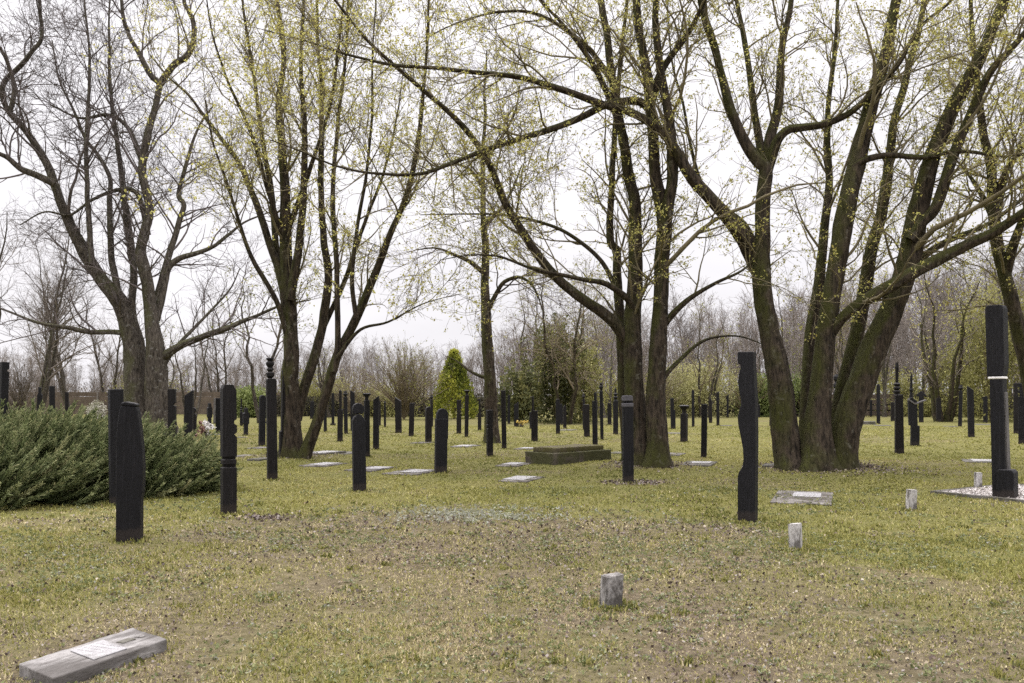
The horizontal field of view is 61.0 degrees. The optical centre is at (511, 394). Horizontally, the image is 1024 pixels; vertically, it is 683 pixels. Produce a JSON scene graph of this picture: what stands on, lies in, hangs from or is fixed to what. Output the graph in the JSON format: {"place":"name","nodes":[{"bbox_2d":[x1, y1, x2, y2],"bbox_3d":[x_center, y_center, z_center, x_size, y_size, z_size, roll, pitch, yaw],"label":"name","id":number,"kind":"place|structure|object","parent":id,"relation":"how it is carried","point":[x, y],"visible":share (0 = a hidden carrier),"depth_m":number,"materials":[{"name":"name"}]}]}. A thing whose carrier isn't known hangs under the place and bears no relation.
{"place":"outdoors","nodes":[
{"label":"outdoors","id":0,"kind":"place"},
{"bbox_2d":[0,397,1023,682],"bbox_3d":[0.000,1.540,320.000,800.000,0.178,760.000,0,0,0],"label":"lawn","id":1,"kind":"structure","parent":0,"point":[610,669],"depth_m":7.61,"materials":[{"name":"plant"}]},
{"bbox_2d":[0,362,9,415],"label":"grave post","id":2,"kind":"object","parent":1,"relation":"on","point":[4,381],"visible":0.82,"depth_m":37.63,"materials":[{"name":"brown wood"}]},
{"bbox_2d":[0,191,37,320],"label":"bare tree","id":3,"kind":"object","parent":1,"relation":"on","point":[7,243],"visible":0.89,"depth_m":47.34,"materials":[{"name":"brown plant"}]},
{"bbox_2d":[6,355,60,419],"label":"bare shrub","id":4,"kind":"object","parent":1,"relation":"on","point":[21,399],"visible":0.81,"depth_m":53.29,"materials":[{"name":"plant"}]},
{"bbox_2d":[4,214,97,415],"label":"bare tree","id":5,"kind":"object","parent":1,"relation":"on","point":[62,383],"visible":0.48,"depth_m":65.11,"materials":[{"name":"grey plant"}]},
{"bbox_2d":[11,179,112,419],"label":"bare tree","id":6,"kind":"object","parent":1,"relation":"on","point":[47,376],"visible":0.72,"depth_m":52.02,"materials":[{"name":"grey plant"}]},
{"bbox_2d":[19,628,166,682],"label":"grave slab","id":7,"kind":"structure","parent":1,"relation":"on","point":[83,662],"depth_m":5.06,"materials":[{"name":"stone"}]},
{"bbox_2d":[45,261,145,414],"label":"bare tree","id":8,"kind":"object","parent":1,"relation":"on","point":[117,366],"visible":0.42,"depth_m":70.29,"materials":[{"name":"brown plant"}]},
{"bbox_2d":[85,400,107,418],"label":"round shrub","id":9,"kind":"object","parent":1,"relation":"on","point":[99,407],"visible":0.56,"depth_m":57.69,"materials":[{"name":"white plant"}]},
{"bbox_2d":[108,389,123,503],"bbox_3d":[-5.755,0.817,12.655,0.186,1.808,0.158,-1,0,-36],"label":"grave post","id":10,"kind":"object","parent":1,"relation":"on","point":[115,398],"visible":0.5,"depth_m":12.57,"materials":[{"name":"brown wood"}]},
{"bbox_2d":[0,397,241,509],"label":"juniper shrub","id":11,"kind":"object","parent":1,"relation":"on","point":[45,456],"visible":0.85,"depth_m":13.44,"materials":[{"name":"green plant"}]},
{"bbox_2d":[116,402,145,542],"bbox_3d":[-4.162,0.894,9.505,0.271,1.642,0.234,0,0,-15],"label":"grave post","id":12,"kind":"object","parent":1,"relation":"on","point":[130,469],"visible":0.91,"depth_m":9.40,"materials":[{"name":"brown wood"}]},
{"bbox_2d":[0,0,320,435],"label":"old tree","id":13,"kind":"object","parent":1,"relation":"on","point":[145,376],"visible":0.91,"depth_m":33.05,"materials":[{"name":"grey plant"}]},
{"bbox_2d":[141,303,191,388],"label":"budding tree","id":14,"kind":"object","parent":1,"relation":"on","point":[171,386],"visible":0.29,"depth_m":70.99,"materials":[{"name":"brown plant"}]},
{"bbox_2d":[168,389,176,436],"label":"grave post","id":15,"kind":"object","parent":1,"relation":"on","point":[172,411],"visible":0.78,"depth_m":31.79,"materials":[{"name":"brown wood"}]},
{"bbox_2d":[184,390,193,440],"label":"grave post","id":16,"kind":"object","parent":1,"relation":"on","point":[189,407],"visible":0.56,"depth_m":29.98,"materials":[{"name":"brown wood"}]},
{"bbox_2d":[160,302,232,420],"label":"sapling","id":17,"kind":"object","parent":1,"relation":"on","point":[195,394],"visible":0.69,"depth_m":45.74,"materials":[{"name":"brown plant"}]},
{"bbox_2d":[8,392,391,413],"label":"board fence","id":18,"kind":"object","parent":1,"relation":"on","point":[180,409],"visible":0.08,"depth_m":69.98,"materials":[{"name":"brown wood"}]},
{"bbox_2d":[194,420,215,437],"bbox_3d":[-11.507,1.244,32.492,0.851,0.726,0.586,0,0,0],"label":"flower bunch","id":19,"kind":"object","parent":1,"relation":"on","point":[207,428],"visible":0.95,"depth_m":32.42,"materials":[{"name":"white plant"}]},
{"bbox_2d":[182,271,255,396],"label":"bare tree","id":20,"kind":"object","parent":1,"relation":"on","point":[217,375],"visible":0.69,"depth_m":70.26,"materials":[{"name":"brown plant"}]},
{"bbox_2d":[220,385,236,513],"bbox_3d":[-3.795,0.787,11.648,0.188,1.852,0.160,0,0,-32],"label":"grave post","id":21,"kind":"object","parent":1,"relation":"on","point":[228,449],"visible":0.9,"depth_m":11.59,"materials":[{"name":"brown wood"}]},
{"bbox_2d":[236,383,265,417],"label":"round shrub","id":22,"kind":"object","parent":1,"relation":"on","point":[245,395],"visible":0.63,"depth_m":61.38,"materials":[{"name":"green plant"}]},
{"bbox_2d":[258,395,265,445],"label":"grave post","id":23,"kind":"object","parent":1,"relation":"on","point":[262,422],"visible":0.88,"depth_m":27.29,"materials":[{"name":"brown wood"}]},
{"bbox_2d":[203,252,322,422],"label":"bare tree","id":24,"kind":"object","parent":1,"relation":"on","point":[256,407],"visible":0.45,"depth_m":49.12,"materials":[{"name":"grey plant"}]},
{"bbox_2d":[266,358,277,479],"bbox_3d":[-4.547,0.514,16.453,0.179,2.428,0.155,-1,0,-25],"label":"grave post","id":25,"kind":"object","parent":1,"relation":"on","point":[271,424],"visible":0.84,"depth_m":16.38,"materials":[{"name":"brown wood"}]},
{"bbox_2d":[279,371,284,454],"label":"grave post","id":26,"kind":"object","parent":1,"relation":"on","point":[281,431],"visible":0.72,"depth_m":21.19,"materials":[{"name":"brown wood"}]},
{"bbox_2d":[81,0,501,458],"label":"maple tree","id":27,"kind":"object","parent":1,"relation":"on","point":[288,269],"visible":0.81,"depth_m":21.04,"materials":[{"name":"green plant"}]},
{"bbox_2d":[277,362,351,415],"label":"leafing shrub","id":28,"kind":"object","parent":1,"relation":"on","point":[316,392],"visible":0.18,"depth_m":67.04,"materials":[{"name":"green plant"}]},
{"bbox_2d":[299,322,337,417],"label":"budding tree","id":29,"kind":"object","parent":1,"relation":"on","point":[319,376],"visible":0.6,"depth_m":61.62,"materials":[{"name":"brown plant"}]},
{"bbox_2d":[337,390,342,441],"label":"grave post","id":30,"kind":"object","parent":1,"relation":"on","point":[340,424],"visible":0.82,"depth_m":30.17,"materials":[{"name":"brown wood"}]},
{"bbox_2d":[319,363,381,412],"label":"bare shrub","id":31,"kind":"object","parent":1,"relation":"on","point":[359,400],"visible":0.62,"depth_m":60.49,"materials":[{"name":"beige plant"}]},
{"bbox_2d":[277,393,429,416],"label":"hedge","id":32,"kind":"object","parent":1,"relation":"on","point":[307,406],"visible":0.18,"depth_m":64.48,"materials":[{"name":"green plant"}]},
{"bbox_2d":[351,403,365,491],"bbox_3d":[-2.547,0.929,14.470,0.209,1.593,0.178,-1,0,-18],"label":"grave post","id":33,"kind":"object","parent":1,"relation":"on","point":[358,453],"visible":0.93,"depth_m":14.39,"materials":[{"name":"brown wood"}]},
{"bbox_2d":[363,393,370,456],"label":"grave post","id":34,"kind":"object","parent":1,"relation":"on","point":[367,411],"visible":0.79,"depth_m":21.97,"materials":[{"name":"brown wood"}]},
{"bbox_2d":[373,396,378,449],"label":"grave post","id":35,"kind":"object","parent":1,"relation":"on","point":[375,423],"visible":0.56,"depth_m":25.24,"materials":[{"name":"brown wood"}]},
{"bbox_2d":[342,378,429,417],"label":"leafing shrub","id":36,"kind":"object","parent":1,"relation":"on","point":[390,409],"visible":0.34,"depth_m":63.46,"materials":[{"name":"green plant"}]},
{"bbox_2d":[395,397,401,432],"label":"grave post","id":37,"kind":"object","parent":1,"relation":"on","point":[398,417],"visible":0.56,"depth_m":36.14,"materials":[{"name":"brown wood"}]},
{"bbox_2d":[346,330,464,419],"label":"bare shrub","id":38,"kind":"object","parent":1,"relation":"on","point":[406,395],"visible":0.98,"depth_m":56.27,"materials":[{"name":"plant"}]},
{"bbox_2d":[382,469,433,475],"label":"grave slab","id":39,"kind":"structure","parent":1,"relation":"on","point":[415,471],"depth_m":17.78,"materials":[{"name":"grey stone"}]},
{"bbox_2d":[409,403,414,436],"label":"grave post","id":40,"kind":"object","parent":1,"relation":"on","point":[411,417],"visible":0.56,"depth_m":33.27,"materials":[{"name":"brown wood"}]},
{"bbox_2d":[405,343,437,416],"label":"budding tree","id":41,"kind":"object","parent":1,"relation":"on","point":[419,409],"visible":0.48,"depth_m":63.95,"materials":[{"name":"brown plant"}]},
{"bbox_2d":[425,407,431,441],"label":"grave post","id":42,"kind":"object","parent":1,"relation":"on","point":[428,424],"visible":0.85,"depth_m":29.10,"materials":[{"name":"brown wood"}]},
{"bbox_2d":[434,408,447,473],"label":"grave post","id":43,"kind":"object","parent":1,"relation":"on","point":[441,441],"visible":0.88,"depth_m":17.73,"materials":[{"name":"brown wood"}]},
{"bbox_2d":[428,348,477,418],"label":"golden thuja","id":44,"kind":"object","parent":1,"relation":"on","point":[454,392],"visible":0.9,"depth_m":58.60,"materials":[{"name":"green plant"}]},
{"bbox_2d":[464,390,469,436],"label":"grave post","id":45,"kind":"object","parent":1,"relation":"on","point":[466,412],"visible":0.81,"depth_m":32.68,"materials":[{"name":"brown wood"}]},
{"bbox_2d":[360,13,601,442],"bbox_3d":[-0.815,-5.255,28.759,7.527,13.942,7.456,0,0,0],"label":"thin tree","id":46,"kind":"object","parent":1,"relation":"on","point":[490,391],"visible":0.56,"depth_m":28.59,"materials":[{"name":"plant"}]},
{"bbox_2d":[486,410,492,456],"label":"grave post","id":47,"kind":"object","parent":1,"relation":"on","point":[489,433],"visible":0.89,"depth_m":22.45,"materials":[{"name":"brown wood"}]},
{"bbox_2d":[501,390,506,448],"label":"grave post","id":48,"kind":"object","parent":1,"relation":"on","point":[503,417],"visible":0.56,"depth_m":25.44,"materials":[{"name":"brown wood"}]},
{"bbox_2d":[116,0,895,467],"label":"maple tree","id":49,"kind":"object","parent":1,"relation":"on","point":[650,436],"visible":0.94,"depth_m":18.36,"materials":[{"name":"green plant"}]},
{"bbox_2d":[0,240,1023,412],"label":"distant wood","id":50,"kind":"object","parent":1,"relation":"on","point":[752,330],"visible":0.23,"depth_m":90.16,"materials":[{"name":"plant"}]},
{"bbox_2d":[10,380,1013,412],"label":"undergrowth","id":51,"kind":"object","parent":1,"relation":"on","point":[82,388],"visible":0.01,"depth_m":86.94,"materials":[{"name":"green plant"}]},
{"bbox_2d":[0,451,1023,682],"bbox_3d":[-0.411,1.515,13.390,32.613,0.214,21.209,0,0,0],"label":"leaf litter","id":52,"kind":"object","parent":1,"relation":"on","point":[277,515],"visible":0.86,"depth_m":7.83,"materials":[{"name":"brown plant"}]},
{"bbox_2d":[5,458,1023,682],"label":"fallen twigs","id":53,"kind":"object","parent":1,"relation":"on","point":[586,548],"visible":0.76,"depth_m":8.56,"materials":[{"name":"brown wood"}]},
{"bbox_2d":[482,349,549,421],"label":"olive conifer","id":54,"kind":"object","parent":1,"relation":"on","point":[517,396],"visible":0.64,"depth_m":53.16,"materials":[{"name":"green plant"}]},
{"bbox_2d":[498,476,543,482],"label":"grave slab","id":55,"kind":"structure","parent":1,"relation":"on","point":[522,479],"depth_m":16.27,"materials":[{"name":"grey stone"}]},
{"bbox_2d":[494,268,556,383],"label":"weeping tree","id":56,"kind":"object","parent":1,"relation":"on","point":[527,339],"visible":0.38,"depth_m":58.89,"materials":[{"name":"green plant"}]},
{"bbox_2d":[531,396,537,441],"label":"grave post","id":57,"kind":"object","parent":1,"relation":"on","point":[534,425],"visible":0.87,"depth_m":29.65,"materials":[{"name":"brown wood"}]},
{"bbox_2d":[493,249,615,424],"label":"weeping tree","id":58,"kind":"object","parent":1,"relation":"on","point":[574,384],"visible":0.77,"depth_m":47.19,"materials":[{"name":"green plant"}]},
{"bbox_2d":[512,306,597,423],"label":"olive conifer","id":59,"kind":"object","parent":1,"relation":"on","point":[563,390],"visible":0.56,"depth_m":49.34,"materials":[{"name":"green plant"}]},
{"bbox_2d":[525,444,611,464],"bbox_3d":[1.350,1.440,20.599,2.019,0.485,0.975,0,0,-45],"label":"tomb","id":60,"kind":"object","parent":1,"relation":"on","point":[561,454],"visible":0.88,"depth_m":20.09,"materials":[{"name":"stone"}]},
{"bbox_2d":[583,404,589,436],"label":"grave post","id":61,"kind":"object","parent":1,"relation":"on","point":[586,410],"visible":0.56,"depth_m":33.01,"materials":[{"name":"brown wood"}]},
{"bbox_2d":[561,326,612,422],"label":"olive conifer","id":62,"kind":"object","parent":1,"relation":"on","point":[589,396],"visible":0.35,"depth_m":52.08,"materials":[{"name":"green plant"}]},
{"bbox_2d":[563,276,624,417],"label":"budding tree","id":63,"kind":"object","parent":1,"relation":"on","point":[610,376],"visible":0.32,"depth_m":61.30,"materials":[{"name":"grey plant"}]},
{"bbox_2d":[592,392,597,444],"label":"grave post","id":64,"kind":"object","parent":1,"relation":"on","point":[594,425],"visible":0.82,"depth_m":26.70,"materials":[{"name":"brown wood"}]},
{"bbox_2d":[599,383,603,439],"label":"grave post","id":65,"kind":"object","parent":1,"relation":"on","point":[601,414],"visible":0.84,"depth_m":30.64,"materials":[{"name":"brown wood"}]},
{"bbox_2d":[190,0,1023,471],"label":"maple tree","id":66,"kind":"object","parent":1,"relation":"on","point":[824,434],"visible":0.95,"depth_m":17.73,"materials":[{"name":"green plant"}]},
{"bbox_2d":[599,572,623,607],"bbox_3d":[0.745,1.544,6.559,0.139,0.404,0.127,5,-3,-16],"label":"marker stake","id":67,"kind":"object","parent":1,"relation":"on","point":[611,588],"visible":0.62,"depth_m":6.51,"materials":[{"name":"stone"}]},
{"bbox_2d":[613,388,617,433],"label":"grave post","id":68,"kind":"object","parent":1,"relation":"on","point":[615,415],"visible":0.84,"depth_m":35.16,"materials":[{"name":"brown wood"}]},
{"bbox_2d":[597,373,645,416],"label":"leafing shrub","id":69,"kind":"object","parent":1,"relation":"on","point":[613,392],"visible":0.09,"depth_m":63.39,"materials":[{"name":"green plant"}]},
{"bbox_2d":[621,395,633,481],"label":"grave post","id":70,"kind":"object","parent":1,"relation":"on","point":[627,404],"visible":0.89,"depth_m":15.68,"materials":[{"name":"brown wood"}]},
{"bbox_2d":[643,356,700,405],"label":"bare shrub","id":71,"kind":"object","parent":1,"relation":"on","point":[670,387],"visible":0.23,"depth_m":61.66,"materials":[{"name":"green plant"}]},
{"bbox_2d":[679,405,688,441],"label":"grave post","id":72,"kind":"object","parent":1,"relation":"on","point":[684,426],"visible":0.79,"depth_m":29.30,"materials":[{"name":"brown wood"}]},
{"bbox_2d":[644,369,738,416],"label":"leafing shrub","id":73,"kind":"object","parent":1,"relation":"on","point":[696,396],"visible":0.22,"depth_m":63.49,"materials":[{"name":"green plant"}]},
{"bbox_2d":[589,392,799,415],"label":"hedge","id":74,"kind":"object","parent":1,"relation":"on","point":[730,410],"visible":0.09,"depth_m":65.98,"materials":[{"name":"green plant"}]},
{"bbox_2d":[666,354,740,417],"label":"willow shrub","id":75,"kind":"object","parent":1,"relation":"on","point":[693,379],"visible":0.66,"depth_m":62.66,"materials":[{"name":"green plant"}]},
{"bbox_2d":[701,404,707,457],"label":"grave post","id":76,"kind":"object","parent":1,"relation":"on","point":[704,430],"visible":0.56,"depth_m":22.07,"materials":[{"name":"brown wood"}]},
{"bbox_2d":[672,295,744,416],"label":"budding tree","id":77,"kind":"object","parent":1,"relation":"on","point":[712,377],"visible":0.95,"depth_m":61.35,"materials":[{"name":"brown plant"}]},
{"bbox_2d":[708,362,767,408],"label":"bare shrub","id":78,"kind":"object","parent":1,"relation":"on","point":[737,394],"visible":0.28,"depth_m":63.65,"materials":[{"name":"green plant"}]},
{"bbox_2d":[737,352,757,522],"bbox_3d":[2.971,0.590,10.975,0.240,2.265,0.192,1,0,27],"label":"grave post","id":79,"kind":"object","parent":1,"relation":"on","point":[748,471],"visible":0.94,"depth_m":10.89,"materials":[{"name":"brown wood"}]},
{"bbox_2d":[730,373,769,416],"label":"round shrub","id":80,"kind":"object","parent":1,"relation":"on","point":[764,407],"visible":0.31,"depth_m":63.93,"materials":[{"name":"green plant"}]},
{"bbox_2d":[788,523,801,548],"bbox_3d":[2.937,1.538,9.011,0.114,0.427,0.104,-2,-1,36],"label":"marker stake","id":81,"kind":"object","parent":1,"relation":"on","point":[795,533],"visible":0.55,"depth_m":8.97,"materials":[{"name":"grey stone"}]},
{"bbox_2d":[789,362,801,415],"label":"leafing shrub","id":82,"kind":"object","parent":1,"relation":"on","point":[797,386],"visible":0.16,"depth_m":64.96,"materials":[{"name":"green plant"}]},
{"bbox_2d":[770,490,832,505],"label":"grave slab","id":83,"kind":"structure","parent":1,"relation":"on","point":[806,497],"depth_m":13.50,"materials":[{"name":"grey stone"}]},
{"bbox_2d":[761,265,851,416],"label":"budding tree","id":84,"kind":"object","parent":1,"relation":"on","point":[787,339],"visible":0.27,"depth_m":62.68,"materials":[{"name":"brown plant"}]},
{"bbox_2d":[825,265,898,382],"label":"budding tree","id":85,"kind":"object","parent":1,"relation":"on","point":[837,366],"visible":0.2,"depth_m":65.45,"materials":[{"name":"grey plant"}]},
{"bbox_2d":[873,259,920,416],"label":"bare tree","id":86,"kind":"object","parent":1,"relation":"on","point":[884,373],"visible":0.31,"depth_m":63.71,"materials":[{"name":"brown plant"}]},
{"bbox_2d":[867,365,928,415],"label":"leafing shrub","id":87,"kind":"object","parent":1,"relation":"on","point":[904,389],"visible":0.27,"depth_m":66.30,"materials":[{"name":"green plant"}]},
{"bbox_2d":[893,362,903,453],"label":"grave post","id":88,"kind":"object","parent":1,"relation":"on","point":[898,426],"visible":0.86,"depth_m":23.17,"materials":[{"name":"brown wood"}]},
{"bbox_2d":[795,393,1012,414],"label":"fence","id":89,"kind":"object","parent":1,"relation":"on","point":[881,402],"visible":0.06,"depth_m":65.98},
{"bbox_2d":[905,489,916,509],"bbox_3d":[5.593,1.543,12.189,0.113,0.440,0.103,2,0,-5],"label":"marker stake","id":90,"kind":"object","parent":1,"relation":"on","point":[911,498],"visible":0.56,"depth_m":12.14,"materials":[{"name":"grey stone"}]},
{"bbox_2d":[907,374,925,445],"bbox_3d":[12.765,0.534,27.445,0.521,2.393,0.249,1,0,17],"label":"grave post","id":91,"kind":"object","parent":1,"relation":"on","point":[912,402],"visible":0.94,"depth_m":27.38,"materials":[{"name":"brown wood"}]},
{"bbox_2d":[888,397,946,416],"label":"round shrub","id":92,"kind":"object","parent":1,"relation":"on","point":[927,408],"visible":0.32,"depth_m":62.61,"materials":[{"name":"green plant"}]},
{"bbox_2d":[904,270,979,399],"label":"bare tree","id":93,"kind":"object","parent":1,"relation":"on","point":[923,380],"visible":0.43,"depth_m":64.02,"materials":[{"name":"brown plant"}]},
{"bbox_2d":[901,271,983,421],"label":"birch tree","id":94,"kind":"object","parent":1,"relation":"on","point":[933,383],"visible":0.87,"depth_m":52.04,"materials":[{"name":"plant"}]},
{"bbox_2d":[862,0,1023,394],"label":"maple tree","id":95,"kind":"object","parent":1,"relation":"on","point":[1004,279],"visible":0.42,"depth_m":19.02,"materials":[{"name":"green plant"}]},
{"bbox_2d":[916,339,986,416],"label":"leafing shrub","id":96,"kind":"object","parent":1,"relation":"on","point":[942,378],"visible":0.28,"depth_m":63.52,"materials":[{"name":"green plant"}]},
{"bbox_2d":[930,225,993,415],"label":"bare tree","id":97,"kind":"object","parent":1,"relation":"on","point":[971,304],"visible":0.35,"depth_m":65.34,"materials":[{"name":"brown plant"}]},
{"bbox_2d":[967,386,974,436],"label":"grave post","id":98,"kind":"object","parent":1,"relation":"on","point":[970,411],"visible":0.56,"depth_m":32.89,"materials":[{"name":"brown wood"}]},
{"bbox_2d":[930,484,1023,502],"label":"gravel bed","id":99,"kind":"object","parent":1,"relation":"on","point":[982,492],"visible":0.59,"depth_m":13.95,"materials":[{"name":"white gravel"}]},
{"bbox_2d":[985,305,1017,497],"bbox_3d":[7.612,0.168,13.519,0.391,3.137,0.330,-1,-1,43],"label":"grave post","id":100,"kind":"object","parent":99,"relation":"on","point":[1004,479],"visible":0.88,"depth_m":13.46,"materials":[{"name":"brown wood"}]},
{"bbox_2d":[938,269,1023,422],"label":"leafing tree","id":101,"kind":"object","parent":1,"relation":"on","point":[981,359],"visible":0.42,"depth_m":51.53,"materials":[{"name":"green plant"}]},
{"bbox_2d":[948,232,1023,417],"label":"budding tree","id":102,"kind":"object","parent":1,"relation":"on","point":[986,288],"visible":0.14,"depth_m":59.59,"materials":[{"name":"brown plant"}]},
{"bbox_2d":[1013,383,1018,433],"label":"grave post","id":103,"kind":"object","parent":1,"relation":"on","point":[1015,409],"visible":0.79,"depth_m":35.91,"materials":[{"name":"brown wood"}]},
{"bbox_2d":[1018,383,1023,443],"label":"grave post","id":104,"kind":"object","parent":1,"relation":"on","point":[1020,417],"visible":0.86,"depth_m":28.29,"materials":[{"name":"brown wood"}]},
{"bbox_2d":[0,0,1023,396],"label":"sky","id":105,"kind":"structure","parent":0,"point":[714,267],"materials":[{"name":"white"}]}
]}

